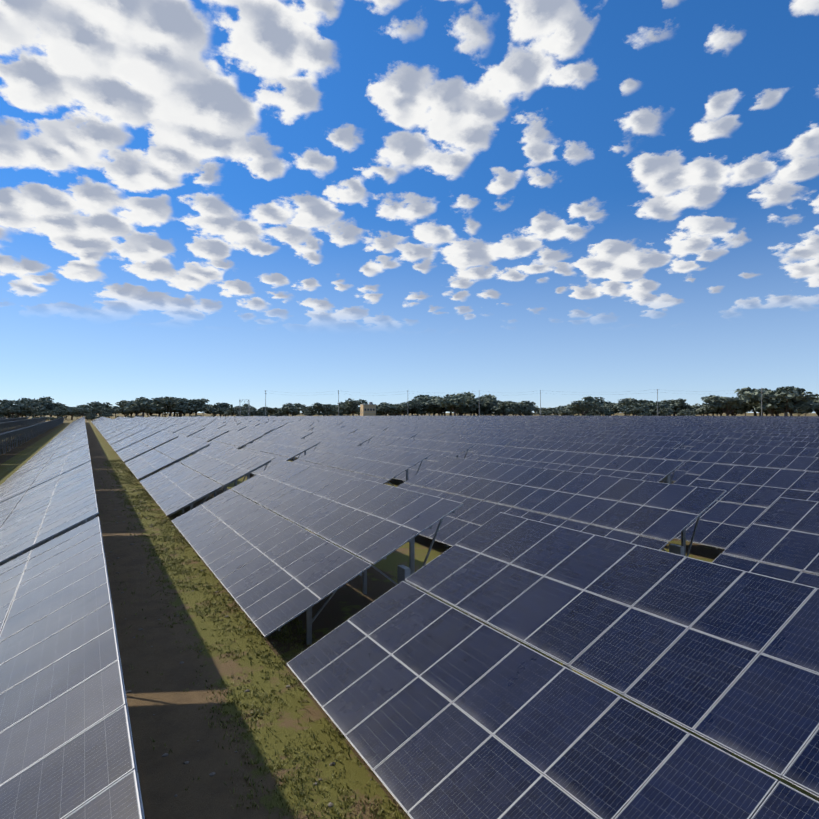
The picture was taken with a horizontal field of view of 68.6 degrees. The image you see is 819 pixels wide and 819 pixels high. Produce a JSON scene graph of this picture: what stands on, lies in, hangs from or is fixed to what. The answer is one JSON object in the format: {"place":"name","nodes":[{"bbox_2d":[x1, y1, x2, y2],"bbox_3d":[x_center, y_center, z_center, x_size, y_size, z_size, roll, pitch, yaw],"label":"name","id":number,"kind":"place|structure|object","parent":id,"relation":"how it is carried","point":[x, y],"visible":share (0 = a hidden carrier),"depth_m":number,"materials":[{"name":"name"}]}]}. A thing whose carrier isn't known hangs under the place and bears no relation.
{"place":"outdoors","nodes":[
{"label":"outdoors","id":0,"kind":"place"},
{"bbox_2d":[0,413,818,818],"bbox_3d":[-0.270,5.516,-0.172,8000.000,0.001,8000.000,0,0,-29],"label":"ground","id":1,"kind":"structure","parent":0,"point":[172,713],"depth_m":12.42,"materials":[{"name":"green plant"}]},
{"bbox_2d":[0,430,13,454],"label":"solar table","id":2,"kind":"object","parent":1,"relation":"on","point":[4,434],"visible":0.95,"depth_m":76.83,"materials":[{"name":"silver metal"}]},
{"bbox_2d":[1,427,25,452],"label":"solar table","id":3,"kind":"object","parent":1,"relation":"on","point":[16,431],"visible":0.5,"depth_m":87.13,"materials":[{"name":"silver metal"}]},
{"bbox_2d":[0,399,28,417],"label":"tree","id":4,"kind":"object","parent":1,"relation":"on","point":[6,406],"visible":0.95,"depth_m":377.77,"materials":[{"name":"green plant"}]},
{"bbox_2d":[1,425,32,445],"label":"solar table","id":5,"kind":"object","parent":1,"relation":"on","point":[21,435],"visible":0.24,"depth_m":102.18,"materials":[{"name":"silver metal"}]},
{"bbox_2d":[2,423,39,441],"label":"solar table","id":6,"kind":"object","parent":1,"relation":"on","point":[29,434],"visible":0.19,"depth_m":117.62,"materials":[{"name":"silver metal"}]},
{"bbox_2d":[17,396,53,416],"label":"tree","id":7,"kind":"object","parent":1,"relation":"on","point":[44,401],"visible":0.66,"depth_m":436.71,"materials":[{"name":"green plant"}]},
{"bbox_2d":[0,444,90,502],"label":"solar table","id":8,"kind":"object","parent":1,"relation":"on","point":[30,479],"visible":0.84,"depth_m":34.17,"materials":[{"name":"glass"}]},
{"bbox_2d":[5,436,87,481],"bbox_3d":[-30.498,4.316,51.319,5.237,3.449,16.999,0,0,-29],"label":"solar table","id":9,"kind":"object","parent":1,"relation":"on","point":[51,456],"visible":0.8,"depth_m":49.41,"materials":[{"name":"glass"}]},
{"bbox_2d":[0,461,98,565],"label":"solar table","id":10,"kind":"object","parent":1,"relation":"on","point":[50,510],"visible":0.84,"depth_m":17.88,"materials":[{"name":"silver metal"}]},
{"bbox_2d":[43,402,64,416],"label":"tree","id":11,"kind":"object","parent":1,"relation":"on","point":[52,405],"visible":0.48,"depth_m":439.70,"materials":[{"name":"green plant"}]},
{"bbox_2d":[26,431,86,462],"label":"solar table","id":12,"kind":"object","parent":1,"relation":"on","point":[60,445],"visible":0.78,"depth_m":65.27,"materials":[{"name":"glass"}]},
{"bbox_2d":[50,409,67,416],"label":"tree","id":13,"kind":"object","parent":1,"relation":"on","point":[59,413],"visible":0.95,"depth_m":397.71,"materials":[{"name":"green plant"}]},
{"bbox_2d":[39,428,85,451],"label":"solar table","id":14,"kind":"object","parent":1,"relation":"on","point":[64,439],"visible":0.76,"depth_m":80.86,"materials":[{"name":"glass"}]},
{"bbox_2d":[47,426,85,444],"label":"solar table","id":15,"kind":"object","parent":1,"relation":"on","point":[67,434],"visible":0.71,"depth_m":96.94,"materials":[{"name":"blue glass"}]},
{"bbox_2d":[54,405,82,419],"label":"tree","id":16,"kind":"object","parent":1,"relation":"on","point":[61,407],"visible":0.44,"depth_m":410.02,"materials":[{"name":"green plant"}]},
{"bbox_2d":[0,516,144,818],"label":"solar table","id":17,"kind":"object","parent":1,"relation":"on","point":[67,751],"visible":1,"depth_m":5.61,"materials":[{"name":"silver metal"}]},
{"bbox_2d":[68,404,99,416],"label":"tree","id":18,"kind":"object","parent":1,"relation":"on","point":[85,408],"visible":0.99,"depth_m":403.12,"materials":[{"name":"green plant"}]},
{"bbox_2d":[87,401,115,415],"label":"tree","id":19,"kind":"object","parent":1,"relation":"on","point":[96,404],"visible":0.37,"depth_m":464.38,"materials":[{"name":"green plant"}]},
{"bbox_2d":[97,406,120,417],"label":"tree","id":20,"kind":"object","parent":1,"relation":"on","point":[111,410],"visible":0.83,"depth_m":418.49,"materials":[{"name":"green plant"}]},
{"bbox_2d":[102,423,130,436],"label":"solar table","id":21,"kind":"object","parent":1,"relation":"on","point":[118,428],"visible":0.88,"depth_m":128.63,"materials":[{"name":"blue glass"}]},
{"bbox_2d":[104,424,138,439],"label":"solar table","id":22,"kind":"object","parent":1,"relation":"on","point":[117,432],"visible":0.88,"depth_m":113.03,"materials":[{"name":"blue glass"}]},
{"bbox_2d":[107,426,147,444],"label":"solar table","id":23,"kind":"object","parent":1,"relation":"on","point":[128,433],"visible":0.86,"depth_m":97.52,"materials":[{"name":"blue glass"}]},
{"bbox_2d":[111,428,159,451],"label":"solar table","id":24,"kind":"object","parent":1,"relation":"on","point":[132,439],"visible":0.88,"depth_m":81.80,"materials":[{"name":"glass"}]},
{"bbox_2d":[115,400,157,415],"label":"tree","id":25,"kind":"object","parent":1,"relation":"on","point":[124,403],"visible":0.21,"depth_m":436.89,"materials":[{"name":"green plant"}]},
{"bbox_2d":[122,397,162,416],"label":"tree","id":26,"kind":"object","parent":1,"relation":"on","point":[143,405],"visible":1,"depth_m":409.94,"materials":[{"name":"green plant"}]},
{"bbox_2d":[116,431,179,461],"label":"solar table","id":27,"kind":"object","parent":1,"relation":"on","point":[143,446],"visible":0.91,"depth_m":66.03,"materials":[{"name":"glass"}]},
{"bbox_2d":[150,422,175,435],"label":"solar table","id":28,"kind":"object","parent":1,"relation":"on","point":[166,425],"visible":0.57,"depth_m":131.22,"materials":[{"name":"blue glass"}]},
{"bbox_2d":[125,436,210,479],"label":"solar table","id":29,"kind":"object","parent":1,"relation":"on","point":[146,464],"visible":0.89,"depth_m":50.28,"materials":[{"name":"glass"}]},
{"bbox_2d":[151,397,195,415],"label":"tree","id":30,"kind":"object","parent":1,"relation":"on","point":[171,403],"visible":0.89,"depth_m":442.58,"materials":[{"name":"green plant"}]},
{"bbox_2d":[162,424,187,432],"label":"solar table","id":31,"kind":"object","parent":1,"relation":"on","point":[174,428],"visible":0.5,"depth_m":116.03,"materials":[{"name":"blue glass"}]},
{"bbox_2d":[162,398,195,416],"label":"tree","id":32,"kind":"object","parent":1,"relation":"on","point":[183,401],"visible":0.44,"depth_m":449.17,"materials":[{"name":"green plant"}]},
{"bbox_2d":[173,425,205,438],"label":"solar table","id":33,"kind":"object","parent":1,"relation":"on","point":[188,431],"visible":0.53,"depth_m":100.06,"materials":[{"name":"blue glass"}]},
{"bbox_2d":[186,398,209,414],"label":"tree","id":34,"kind":"object","parent":1,"relation":"on","point":[200,405],"visible":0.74,"depth_m":451.95,"materials":[{"name":"green plant"}]},
{"bbox_2d":[140,444,274,515],"bbox_3d":[-13.088,4.254,36.892,5.236,3.447,15.999,0,0,-29],"label":"solar table","id":35,"kind":"object","parent":1,"relation":"on","point":[174,488],"visible":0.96,"depth_m":34.46,"materials":[{"name":"glass"}]},
{"bbox_2d":[189,427,228,441],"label":"solar table","id":36,"kind":"object","parent":1,"relation":"on","point":[207,434],"visible":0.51,"depth_m":84.78,"materials":[{"name":"blue glass"}]},
{"bbox_2d":[206,402,232,415],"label":"tree","id":37,"kind":"object","parent":1,"relation":"on","point":[214,407],"visible":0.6,"depth_m":473.80,"materials":[{"name":"green plant"}]},
{"bbox_2d":[194,430,264,452],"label":"solar table","id":38,"kind":"object","parent":1,"relation":"on","point":[234,439],"visible":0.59,"depth_m":69.53,"materials":[{"name":"glass"}]},
{"bbox_2d":[213,424,247,442],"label":"solar table","id":39,"kind":"object","parent":1,"relation":"on","point":[230,427],"visible":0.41,"depth_m":111.03,"materials":[{"name":"blue glass"}]},
{"bbox_2d":[96,490,371,806],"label":"stones","id":40,"kind":"object","parent":1,"relation":"on","point":[330,804],"visible":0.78,"depth_m":11.84,"materials":[{"name":"grey stone"}]},
{"bbox_2d":[92,459,409,818],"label":"grass tufts","id":41,"kind":"object","parent":1,"relation":"on","point":[165,551],"visible":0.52,"depth_m":12.93,"materials":[{"name":"green plant"}]},
{"bbox_2d":[238,426,274,447],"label":"solar table","id":42,"kind":"object","parent":1,"relation":"on","point":[259,429],"visible":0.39,"depth_m":96.08,"materials":[{"name":"blue glass"}]},
{"bbox_2d":[258,423,283,435],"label":"solar table","id":43,"kind":"object","parent":1,"relation":"on","point":[276,426],"visible":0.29,"depth_m":119.78,"materials":[{"name":"blue glass"}]},
{"bbox_2d":[244,428,313,446],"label":"solar table","id":44,"kind":"object","parent":1,"relation":"on","point":[295,433],"visible":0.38,"depth_m":81.29,"materials":[{"name":"blue glass"}]},
{"bbox_2d":[240,435,321,474],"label":"solar table","id":45,"kind":"object","parent":1,"relation":"on","point":[275,447],"visible":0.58,"depth_m":52.93,"materials":[{"name":"glass"}]},
{"bbox_2d":[276,403,300,415],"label":"tree","id":46,"kind":"object","parent":1,"relation":"on","point":[288,408],"visible":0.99,"depth_m":445.99,"materials":[{"name":"green plant"}]},
{"bbox_2d":[281,425,314,430],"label":"solar table","id":47,"kind":"object","parent":1,"relation":"on","point":[300,427],"visible":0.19,"depth_m":105.76,"materials":[{"name":"blue glass"}]},
{"bbox_2d":[171,460,463,644],"bbox_3d":[-4.693,4.186,21.437,5.237,3.449,15.999,0,0,-29],"label":"solar table","id":48,"kind":"object","parent":1,"relation":"on","point":[271,570],"visible":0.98,"depth_m":17.90,"materials":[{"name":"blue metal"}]},
{"bbox_2d":[308,403,337,415],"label":"tree","id":49,"kind":"object","parent":1,"relation":"on","point":[317,407],"visible":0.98,"depth_m":447.64,"materials":[{"name":"green plant"}]},
{"bbox_2d":[309,424,344,430],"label":"solar table","id":50,"kind":"object","parent":1,"relation":"on","point":[328,425],"visible":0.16,"depth_m":117.23,"materials":[{"name":"silver metal"}]},
{"bbox_2d":[302,427,356,445],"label":"solar table","id":51,"kind":"object","parent":1,"relation":"on","point":[335,430],"visible":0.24,"depth_m":91.15,"materials":[{"name":"blue glass"}]},
{"bbox_2d":[288,431,373,465],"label":"solar table","id":52,"kind":"object","parent":1,"relation":"on","point":[343,438],"visible":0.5,"depth_m":65.57,"materials":[{"name":"glass"}]},
{"bbox_2d":[336,398,367,415],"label":"tree","id":53,"kind":"object","parent":1,"relation":"on","point":[352,404],"visible":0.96,"depth_m":449.18,"materials":[{"name":"green plant"}]},
{"bbox_2d":[293,442,430,486],"bbox_3d":[-4.886,4.266,39.412,5.236,3.446,15.999,0,0,-29],"label":"solar table","id":54,"kind":"object","parent":1,"relation":"on","point":[385,465],"visible":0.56,"depth_m":37.94,"materials":[{"name":"glass"}]},
{"bbox_2d":[345,425,387,433],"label":"solar table","id":55,"kind":"object","parent":1,"relation":"on","point":[358,428],"visible":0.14,"depth_m":101.25,"materials":[{"name":"blue glass"}]},
{"bbox_2d":[360,402,375,415],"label":"control building","id":56,"kind":"structure","parent":1,"relation":"on","point":[369,409],"depth_m":410.82,"materials":[{"name":"beige"}]},
{"bbox_2d":[354,429,417,445],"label":"solar table","id":57,"kind":"object","parent":1,"relation":"on","point":[376,434],"visible":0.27,"depth_m":74.84,"materials":[{"name":"blue glass"}]},
{"bbox_2d":[376,402,397,415],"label":"tree","id":58,"kind":"object","parent":1,"relation":"on","point":[378,409],"visible":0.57,"depth_m":453.75,"materials":[{"name":"green plant"}]},
{"bbox_2d":[379,405,403,415],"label":"tree","id":59,"kind":"object","parent":1,"relation":"on","point":[390,407],"visible":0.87,"depth_m":449.15,"materials":[{"name":"green plant"}]},
{"bbox_2d":[375,424,417,430],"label":"solar table","id":60,"kind":"object","parent":1,"relation":"on","point":[392,426],"visible":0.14,"depth_m":110.08,"materials":[{"name":"blue metal"}]},
{"bbox_2d":[391,399,421,415],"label":"tree","id":61,"kind":"object","parent":1,"relation":"on","point":[410,405],"visible":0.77,"depth_m":455.25,"materials":[{"name":"green plant"}]},
{"bbox_2d":[369,427,447,441],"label":"solar table","id":62,"kind":"object","parent":1,"relation":"on","point":[420,432],"visible":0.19,"depth_m":83.99,"materials":[{"name":"blue glass"}]},
{"bbox_2d":[405,401,427,415],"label":"tree","id":63,"kind":"object","parent":1,"relation":"on","point":[416,409],"visible":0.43,"depth_m":467.30,"materials":[{"name":"green plant"}]},
{"bbox_2d":[365,436,475,483],"bbox_3d":[-1.210,4.312,50.267,5.237,3.449,15.999,0,0,-29],"label":"solar table","id":64,"kind":"object","parent":1,"relation":"on","point":[438,450],"visible":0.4,"depth_m":47.56,"materials":[{"name":"blue glass"}]},
{"bbox_2d":[411,395,434,415],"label":"tree","id":65,"kind":"object","parent":1,"relation":"on","point":[422,398],"visible":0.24,"depth_m":523.67,"materials":[{"name":"green plant"}]},
{"bbox_2d":[421,397,447,415],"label":"tree","id":66,"kind":"object","parent":1,"relation":"on","point":[433,404],"visible":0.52,"depth_m":469.72,"materials":[{"name":"green plant"}]},
{"bbox_2d":[437,392,475,415],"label":"tree","id":67,"kind":"object","parent":1,"relation":"on","point":[459,401],"visible":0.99,"depth_m":446.74,"materials":[{"name":"green plant"}]},
{"bbox_2d":[446,406,474,415],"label":"tree","id":68,"kind":"object","parent":1,"relation":"on","point":[464,410],"visible":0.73,"depth_m":459.14,"materials":[{"name":"green plant"}]},
{"bbox_2d":[417,433,514,461],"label":"solar table","id":69,"kind":"object","parent":1,"relation":"on","point":[480,442],"visible":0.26,"depth_m":57.48,"materials":[{"name":"blue glass"}]},
{"bbox_2d":[461,394,496,415],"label":"tree","id":70,"kind":"object","parent":1,"relation":"on","point":[489,399],"visible":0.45,"depth_m":464.31,"materials":[{"name":"green plant"}]},
{"bbox_2d":[448,430,535,446],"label":"solar table","id":71,"kind":"object","parent":1,"relation":"on","point":[519,439],"visible":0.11,"depth_m":68.03,"materials":[{"name":"blue glass"}]},
{"bbox_2d":[490,401,514,415],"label":"tree","id":72,"kind":"object","parent":1,"relation":"on","point":[502,407],"visible":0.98,"depth_m":451.66,"materials":[{"name":"green plant"}]},
{"bbox_2d":[515,401,538,415],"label":"tree","id":73,"kind":"object","parent":1,"relation":"on","point":[531,408],"visible":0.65,"depth_m":449.97,"materials":[{"name":"green plant"}]},
{"bbox_2d":[536,407,553,415],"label":"tree","id":74,"kind":"object","parent":1,"relation":"on","point":[545,412],"visible":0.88,"depth_m":439.02,"materials":[{"name":"green plant"}]},
{"bbox_2d":[287,512,818,818],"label":"solar table","id":75,"kind":"object","parent":1,"relation":"on","point":[433,707],"visible":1,"depth_m":8.22,"materials":[{"name":"blue glass"}]},
{"bbox_2d":[397,456,726,556],"bbox_3d":[3.510,4.198,23.958,5.236,3.447,15.999,0,0,-29],"label":"solar table","id":76,"kind":"object","parent":1,"relation":"on","point":[659,512],"visible":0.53,"depth_m":22.03,"materials":[{"name":"blue glass"}]},
{"bbox_2d":[467,445,683,519],"bbox_3d":[7.185,4.246,34.812,5.236,3.446,15.999,0,0,-29],"label":"solar table","id":77,"kind":"object","parent":1,"relation":"on","point":[649,469],"visible":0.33,"depth_m":33.53,"materials":[{"name":"blue glass"}]},
{"bbox_2d":[566,400,602,415],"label":"tree","id":78,"kind":"object","parent":1,"relation":"on","point":[580,406],"visible":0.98,"depth_m":436.04,"materials":[{"name":"green plant"}]},
{"bbox_2d":[581,396,610,413],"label":"tree","id":79,"kind":"object","parent":1,"relation":"on","point":[597,400],"visible":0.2,"depth_m":487.78,"materials":[{"name":"green plant"}]},
{"bbox_2d":[516,439,689,483],"bbox_3d":[11.774,4.285,43.986,5.237,3.449,15.999,0,0,-29],"label":"solar table","id":80,"kind":"object","parent":1,"relation":"on","point":[643,452],"visible":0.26,"depth_m":42.99,"materials":[{"name":"blue glass"}]},
{"bbox_2d":[600,408,615,415],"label":"tree","id":81,"kind":"object","parent":1,"relation":"on","point":[607,411],"visible":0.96,"depth_m":440.23,"materials":[{"name":"green plant"}]},
{"bbox_2d":[539,435,679,447],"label":"solar table","id":82,"kind":"object","parent":1,"relation":"on","point":[643,443],"visible":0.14,"depth_m":53.85,"materials":[{"name":"blue glass"}]},
{"bbox_2d":[566,432,690,448],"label":"solar table","id":83,"kind":"object","parent":1,"relation":"on","point":[682,440],"visible":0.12,"depth_m":62.23,"materials":[{"name":"blue glass"}]},
{"bbox_2d":[617,402,648,415],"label":"tree","id":84,"kind":"object","parent":1,"relation":"on","point":[635,407],"visible":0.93,"depth_m":434.13,"materials":[{"name":"green plant"}]},
{"bbox_2d":[614,398,655,415],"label":"tree","id":85,"kind":"object","parent":1,"relation":"on","point":[627,401],"visible":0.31,"depth_m":452.22,"materials":[{"name":"green plant"}]},
{"bbox_2d":[655,408,674,415],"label":"tree","id":86,"kind":"object","parent":1,"relation":"on","point":[666,411],"visible":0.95,"depth_m":424.26,"materials":[{"name":"green plant"}]},
{"bbox_2d":[607,431,728,448],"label":"solar table","id":87,"kind":"object","parent":1,"relation":"on","point":[692,441],"visible":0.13,"depth_m":65.83,"materials":[{"name":"blue glass"}]},
{"bbox_2d":[651,401,689,415],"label":"tree","id":88,"kind":"object","parent":1,"relation":"on","point":[661,404],"visible":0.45,"depth_m":431.76,"materials":[{"name":"green plant"}]},
{"bbox_2d":[659,398,690,415],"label":"tree","id":89,"kind":"object","parent":1,"relation":"on","point":[672,402],"visible":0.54,"depth_m":430.91,"materials":[{"name":"green plant"}]},
{"bbox_2d":[676,409,698,415],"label":"tree","id":90,"kind":"object","parent":1,"relation":"on","point":[684,412],"visible":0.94,"depth_m":415.50,"materials":[{"name":"green plant"}]},
{"bbox_2d":[692,403,720,415],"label":"tree","id":91,"kind":"object","parent":1,"relation":"on","point":[705,408],"visible":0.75,"depth_m":432.71,"materials":[{"name":"green plant"}]},
{"bbox_2d":[701,395,758,415],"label":"tree","id":92,"kind":"object","parent":1,"relation":"on","point":[723,403],"visible":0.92,"depth_m":411.86,"materials":[{"name":"green plant"}]},
{"bbox_2d":[666,464,818,574],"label":"solar table","id":93,"kind":"object","parent":1,"relation":"on","point":[722,524],"visible":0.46,"depth_m":23.78,"materials":[{"name":"blue glass"}]},
{"bbox_2d":[671,442,818,480],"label":"solar table","id":94,"kind":"object","parent":1,"relation":"on","point":[697,453],"visible":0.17,"depth_m":43.68,"materials":[{"name":"blue glass"}]},
{"bbox_2d":[673,451,818,506],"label":"solar table","id":95,"kind":"object","parent":1,"relation":"on","point":[798,463],"visible":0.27,"depth_m":34.00,"materials":[{"name":"blue glass"}]},
{"bbox_2d":[694,427,802,434],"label":"solar table","id":96,"kind":"object","parent":1,"relation":"on","point":[720,431],"visible":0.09,"depth_m":88.00,"materials":[{"name":"blue glass"}]},
{"bbox_2d":[682,438,818,460],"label":"solar table","id":97,"kind":"object","parent":1,"relation":"on","point":[766,443],"visible":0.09,"depth_m":50.56,"materials":[{"name":"blue glass"}]},
{"bbox_2d":[734,387,772,415],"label":"tree","id":98,"kind":"object","parent":1,"relation":"on","point":[739,391],"visible":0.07,"depth_m":437.67,"materials":[{"name":"green plant"}]},
{"bbox_2d":[712,497,818,587],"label":"solar table","id":99,"kind":"object","parent":1,"relation":"on","point":[781,533],"visible":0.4,"depth_m":15.05,"materials":[{"name":"blue glass"}]},
{"bbox_2d":[736,386,805,415],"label":"tree","id":100,"kind":"object","parent":1,"relation":"on","point":[748,396],"visible":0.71,"depth_m":387.47,"materials":[{"name":"green plant"}]},
{"bbox_2d":[723,430,818,434],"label":"solar table","id":101,"kind":"object","parent":1,"relation":"on","point":[776,432],"visible":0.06,"depth_m":74.94,"materials":[{"name":"blue glass"}]},
{"bbox_2d":[726,432,818,438],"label":"solar table","id":102,"kind":"object","parent":1,"relation":"on","point":[735,435],"visible":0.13,"depth_m":67.47,"materials":[{"name":"blue glass"}]},
{"bbox_2d":[740,435,818,441],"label":"solar table","id":103,"kind":"object","parent":1,"relation":"on","point":[775,438],"visible":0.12,"depth_m":57.54,"materials":[{"name":"blue glass"}]},
{"bbox_2d":[742,425,818,428],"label":"solar table","id":104,"kind":"object","parent":1,"relation":"on","point":[817,427],"visible":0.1,"depth_m":106.63,"materials":[{"name":"blue glass"}]},
{"bbox_2d":[758,390,818,415],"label":"tree","id":105,"kind":"object","parent":1,"relation":"on","point":[796,397],"visible":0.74,"depth_m":375.79,"materials":[{"name":"green plant"}]},
{"bbox_2d":[770,398,811,415],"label":"tree","id":106,"kind":"object","parent":1,"relation":"on","point":[798,408],"visible":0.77,"depth_m":377.54,"materials":[{"name":"green plant"}]},
{"bbox_2d":[0,0,818,412],"label":"sky","id":107,"kind":"structure","parent":0,"point":[225,201],"materials":[{"name":"blue"}]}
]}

